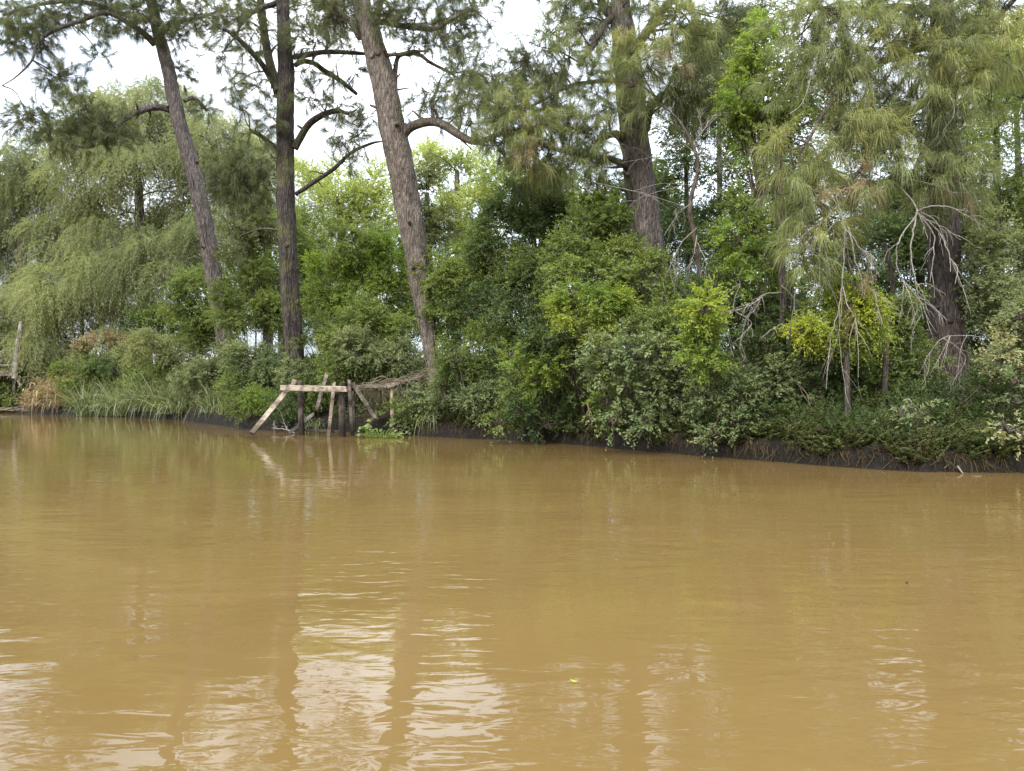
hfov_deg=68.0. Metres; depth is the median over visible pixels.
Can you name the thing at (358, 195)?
poplar tree
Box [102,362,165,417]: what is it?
grass tussock
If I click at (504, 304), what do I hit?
bush
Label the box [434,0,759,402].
casuarina tree
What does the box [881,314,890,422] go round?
thicket shoot
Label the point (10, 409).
driftwood
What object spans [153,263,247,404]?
bush
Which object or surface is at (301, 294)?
bush
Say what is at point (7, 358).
bush
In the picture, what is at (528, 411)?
bush
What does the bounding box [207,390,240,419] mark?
grass tussock
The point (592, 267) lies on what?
bush
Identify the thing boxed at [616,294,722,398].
bush
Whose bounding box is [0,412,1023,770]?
water
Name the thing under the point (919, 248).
broadleaf tree
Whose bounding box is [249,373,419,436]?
jetty
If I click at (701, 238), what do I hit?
broadleaf tree
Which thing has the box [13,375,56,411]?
reed clump
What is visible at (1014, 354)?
bush
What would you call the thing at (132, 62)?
sky
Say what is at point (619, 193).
broadleaf tree
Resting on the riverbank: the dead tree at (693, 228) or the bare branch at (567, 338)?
the dead tree at (693, 228)
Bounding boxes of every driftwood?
[0,406,28,411]
[273,408,294,433]
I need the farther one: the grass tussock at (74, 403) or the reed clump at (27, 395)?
the reed clump at (27, 395)
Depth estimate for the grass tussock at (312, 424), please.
21.30 m
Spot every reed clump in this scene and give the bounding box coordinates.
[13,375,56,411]
[15,386,47,412]
[24,371,93,414]
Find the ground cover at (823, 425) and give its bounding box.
[395,366,1023,463]
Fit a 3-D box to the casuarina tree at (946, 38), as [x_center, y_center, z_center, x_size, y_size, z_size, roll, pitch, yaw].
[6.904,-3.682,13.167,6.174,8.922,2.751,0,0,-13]
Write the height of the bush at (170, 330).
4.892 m
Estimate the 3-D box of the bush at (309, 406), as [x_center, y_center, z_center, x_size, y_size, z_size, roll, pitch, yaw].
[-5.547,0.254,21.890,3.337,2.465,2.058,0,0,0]
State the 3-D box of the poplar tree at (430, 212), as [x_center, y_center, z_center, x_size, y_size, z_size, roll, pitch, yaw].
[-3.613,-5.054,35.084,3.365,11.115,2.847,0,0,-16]
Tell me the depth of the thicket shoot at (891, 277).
14.57 m
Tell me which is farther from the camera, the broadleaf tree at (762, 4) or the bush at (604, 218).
the broadleaf tree at (762, 4)
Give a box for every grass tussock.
[39,373,121,416]
[74,380,132,417]
[80,366,155,416]
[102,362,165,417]
[114,370,177,418]
[122,370,186,419]
[144,375,198,418]
[183,377,226,422]
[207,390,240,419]
[297,413,328,431]
[413,408,447,435]
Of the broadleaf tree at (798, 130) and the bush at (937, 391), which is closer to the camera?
the bush at (937, 391)
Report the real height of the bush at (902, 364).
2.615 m
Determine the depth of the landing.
36.53 m
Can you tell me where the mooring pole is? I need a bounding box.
[11,321,23,378]
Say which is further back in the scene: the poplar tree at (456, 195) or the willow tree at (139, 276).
the poplar tree at (456, 195)
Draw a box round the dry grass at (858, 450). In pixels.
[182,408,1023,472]
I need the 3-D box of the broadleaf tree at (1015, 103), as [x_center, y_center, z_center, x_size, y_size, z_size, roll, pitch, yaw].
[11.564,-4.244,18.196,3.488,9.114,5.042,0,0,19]
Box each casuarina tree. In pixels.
[0,0,277,400]
[185,0,381,414]
[279,0,516,402]
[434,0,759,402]
[742,0,1023,405]
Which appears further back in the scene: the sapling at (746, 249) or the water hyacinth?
the water hyacinth
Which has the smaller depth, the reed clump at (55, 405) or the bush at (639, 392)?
the bush at (639, 392)
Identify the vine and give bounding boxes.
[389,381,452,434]
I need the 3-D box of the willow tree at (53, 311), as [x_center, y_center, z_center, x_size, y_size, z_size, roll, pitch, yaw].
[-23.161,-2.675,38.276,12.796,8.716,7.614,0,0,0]
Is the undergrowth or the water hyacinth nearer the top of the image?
the undergrowth
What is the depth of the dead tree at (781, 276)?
13.83 m
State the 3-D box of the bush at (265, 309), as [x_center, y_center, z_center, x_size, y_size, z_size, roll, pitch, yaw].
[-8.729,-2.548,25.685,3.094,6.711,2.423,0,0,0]
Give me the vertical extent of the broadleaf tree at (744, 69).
8.833 m
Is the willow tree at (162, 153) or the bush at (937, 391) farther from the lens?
the willow tree at (162, 153)
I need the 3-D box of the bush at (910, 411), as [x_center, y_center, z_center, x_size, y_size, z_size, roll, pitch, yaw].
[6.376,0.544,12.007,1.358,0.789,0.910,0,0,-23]
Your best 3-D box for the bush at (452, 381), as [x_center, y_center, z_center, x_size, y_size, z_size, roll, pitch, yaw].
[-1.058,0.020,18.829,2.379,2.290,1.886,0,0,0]
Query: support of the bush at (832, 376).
on the riverbank
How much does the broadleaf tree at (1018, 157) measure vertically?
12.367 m
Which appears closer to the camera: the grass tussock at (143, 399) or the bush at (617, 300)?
the bush at (617, 300)
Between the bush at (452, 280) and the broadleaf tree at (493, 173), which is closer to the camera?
the bush at (452, 280)
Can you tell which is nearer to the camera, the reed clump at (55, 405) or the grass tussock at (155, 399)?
the grass tussock at (155, 399)
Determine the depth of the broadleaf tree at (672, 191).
35.29 m
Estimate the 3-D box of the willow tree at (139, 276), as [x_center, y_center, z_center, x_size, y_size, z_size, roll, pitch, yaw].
[-16.299,-3.950,36.483,9.143,9.318,6.044,0,0,0]
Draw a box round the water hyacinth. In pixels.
[357,419,407,437]
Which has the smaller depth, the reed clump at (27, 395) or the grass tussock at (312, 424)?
the grass tussock at (312, 424)
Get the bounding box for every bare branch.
[551,336,589,341]
[582,399,592,428]
[784,371,822,404]
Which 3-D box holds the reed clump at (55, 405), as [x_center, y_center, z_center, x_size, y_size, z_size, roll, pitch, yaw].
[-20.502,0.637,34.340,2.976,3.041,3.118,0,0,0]
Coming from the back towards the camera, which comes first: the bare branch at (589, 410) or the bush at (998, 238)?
the bare branch at (589, 410)
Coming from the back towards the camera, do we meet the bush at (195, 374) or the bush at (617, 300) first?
the bush at (195, 374)
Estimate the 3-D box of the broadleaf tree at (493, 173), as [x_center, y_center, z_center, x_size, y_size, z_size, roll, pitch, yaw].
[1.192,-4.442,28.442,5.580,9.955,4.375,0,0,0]
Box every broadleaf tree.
[180,202,338,366]
[272,220,497,353]
[469,153,616,323]
[485,166,596,353]
[557,152,689,356]
[558,170,744,352]
[649,19,749,296]
[661,0,806,346]
[672,215,880,362]
[703,2,813,406]
[715,52,926,284]
[814,181,1021,360]
[957,1,1023,263]
[957,44,1023,349]
[1004,164,1023,229]
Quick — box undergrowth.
[0,335,1023,418]
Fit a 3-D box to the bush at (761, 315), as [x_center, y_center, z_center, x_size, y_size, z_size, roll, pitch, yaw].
[4.751,-0.869,15.070,3.125,3.297,2.041,0,0,-33]
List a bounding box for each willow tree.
[0,72,297,365]
[0,124,111,349]
[0,244,166,405]
[76,203,249,367]
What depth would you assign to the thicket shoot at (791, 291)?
14.71 m
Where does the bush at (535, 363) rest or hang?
on the riverbank
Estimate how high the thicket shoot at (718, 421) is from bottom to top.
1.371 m
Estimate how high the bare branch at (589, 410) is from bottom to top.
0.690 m
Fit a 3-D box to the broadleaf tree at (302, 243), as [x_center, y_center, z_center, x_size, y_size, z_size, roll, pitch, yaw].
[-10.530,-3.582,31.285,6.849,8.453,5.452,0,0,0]
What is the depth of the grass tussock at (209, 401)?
25.74 m
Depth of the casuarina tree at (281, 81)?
22.15 m
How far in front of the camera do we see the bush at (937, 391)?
12.81 m
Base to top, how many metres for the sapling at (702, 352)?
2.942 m
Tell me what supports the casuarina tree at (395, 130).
on the riverbank
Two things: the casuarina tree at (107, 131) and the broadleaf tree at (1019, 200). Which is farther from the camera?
the casuarina tree at (107, 131)
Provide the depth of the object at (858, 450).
12.97 m
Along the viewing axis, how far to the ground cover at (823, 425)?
12.56 m
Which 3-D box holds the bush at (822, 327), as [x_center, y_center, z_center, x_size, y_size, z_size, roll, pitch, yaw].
[5.418,-0.544,12.694,1.747,2.880,1.831,0,0,-42]
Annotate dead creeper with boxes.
[355,367,437,424]
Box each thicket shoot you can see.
[712,371,721,443]
[786,285,806,414]
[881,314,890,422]
[882,242,897,393]
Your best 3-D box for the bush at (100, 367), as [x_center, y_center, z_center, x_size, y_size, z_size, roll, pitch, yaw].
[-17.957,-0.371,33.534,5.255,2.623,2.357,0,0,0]
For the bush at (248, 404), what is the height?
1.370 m
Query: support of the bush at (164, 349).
on the riverbank
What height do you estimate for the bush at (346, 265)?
5.990 m
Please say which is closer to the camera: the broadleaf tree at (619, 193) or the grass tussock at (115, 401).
the broadleaf tree at (619, 193)
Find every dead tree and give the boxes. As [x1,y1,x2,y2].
[658,106,731,389]
[714,147,804,419]
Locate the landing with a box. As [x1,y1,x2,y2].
[0,355,41,399]
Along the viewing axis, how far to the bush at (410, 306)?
24.70 m
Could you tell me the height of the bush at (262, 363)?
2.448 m
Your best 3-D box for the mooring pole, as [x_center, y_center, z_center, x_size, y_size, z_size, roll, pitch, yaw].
[-23.619,-1.703,36.255,0.520,2.752,0.280,0,0,0]
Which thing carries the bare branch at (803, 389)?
on the ground cover at (823, 425)
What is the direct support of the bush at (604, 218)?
on the riverbank
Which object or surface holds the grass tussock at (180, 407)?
on the riverbank
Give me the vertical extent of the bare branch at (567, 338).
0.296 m
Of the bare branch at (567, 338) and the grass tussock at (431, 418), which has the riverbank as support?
the grass tussock at (431, 418)
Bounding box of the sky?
[0,0,1023,374]
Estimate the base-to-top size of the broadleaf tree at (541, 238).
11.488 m
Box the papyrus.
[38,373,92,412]
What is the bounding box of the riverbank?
[0,395,1023,472]
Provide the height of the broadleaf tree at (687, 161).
10.483 m
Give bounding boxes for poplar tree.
[231,123,312,354]
[294,139,422,254]
[412,130,512,349]
[413,153,470,362]
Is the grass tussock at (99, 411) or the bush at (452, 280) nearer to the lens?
the bush at (452, 280)
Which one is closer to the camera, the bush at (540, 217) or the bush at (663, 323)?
the bush at (663, 323)
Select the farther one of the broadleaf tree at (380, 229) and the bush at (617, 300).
the broadleaf tree at (380, 229)
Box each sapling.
[664,269,742,419]
[698,176,811,411]
[969,364,1023,460]
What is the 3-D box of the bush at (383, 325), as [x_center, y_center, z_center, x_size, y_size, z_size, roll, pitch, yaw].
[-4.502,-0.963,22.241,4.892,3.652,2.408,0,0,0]
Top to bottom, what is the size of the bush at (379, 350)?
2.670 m
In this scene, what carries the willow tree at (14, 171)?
on the riverbank
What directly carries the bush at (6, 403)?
on the riverbank
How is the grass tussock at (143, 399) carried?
on the riverbank
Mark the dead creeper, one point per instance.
(380, 390)
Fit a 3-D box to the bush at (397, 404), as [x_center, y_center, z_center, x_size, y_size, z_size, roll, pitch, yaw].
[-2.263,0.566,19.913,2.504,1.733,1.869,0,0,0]
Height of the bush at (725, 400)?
2.562 m
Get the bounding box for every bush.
[0,318,74,392]
[0,370,32,411]
[45,350,157,397]
[69,327,131,401]
[110,316,216,392]
[118,295,215,358]
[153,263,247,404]
[163,327,251,413]
[202,209,301,395]
[208,338,285,408]
[214,381,292,425]
[257,352,365,426]
[272,273,385,384]
[276,289,422,408]
[280,219,415,400]
[313,324,427,410]
[374,375,453,431]
[378,275,511,356]
[406,225,519,391]
[423,340,511,429]
[453,240,561,409]
[458,165,586,390]
[478,356,605,444]
[492,328,594,415]
[511,245,696,412]
[533,183,683,400]
[533,272,653,414]
[568,317,707,449]
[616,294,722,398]
[674,257,823,406]
[677,322,822,458]
[754,300,924,418]
[773,268,903,417]
[838,356,1014,442]
[854,284,961,413]
[872,396,947,433]
[952,201,1023,402]
[971,282,1023,398]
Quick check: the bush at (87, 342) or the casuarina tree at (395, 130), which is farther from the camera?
the bush at (87, 342)
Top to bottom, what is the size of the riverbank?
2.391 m
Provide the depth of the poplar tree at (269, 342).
47.74 m
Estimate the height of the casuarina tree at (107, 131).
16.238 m
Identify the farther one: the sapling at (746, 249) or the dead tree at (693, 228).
the dead tree at (693, 228)

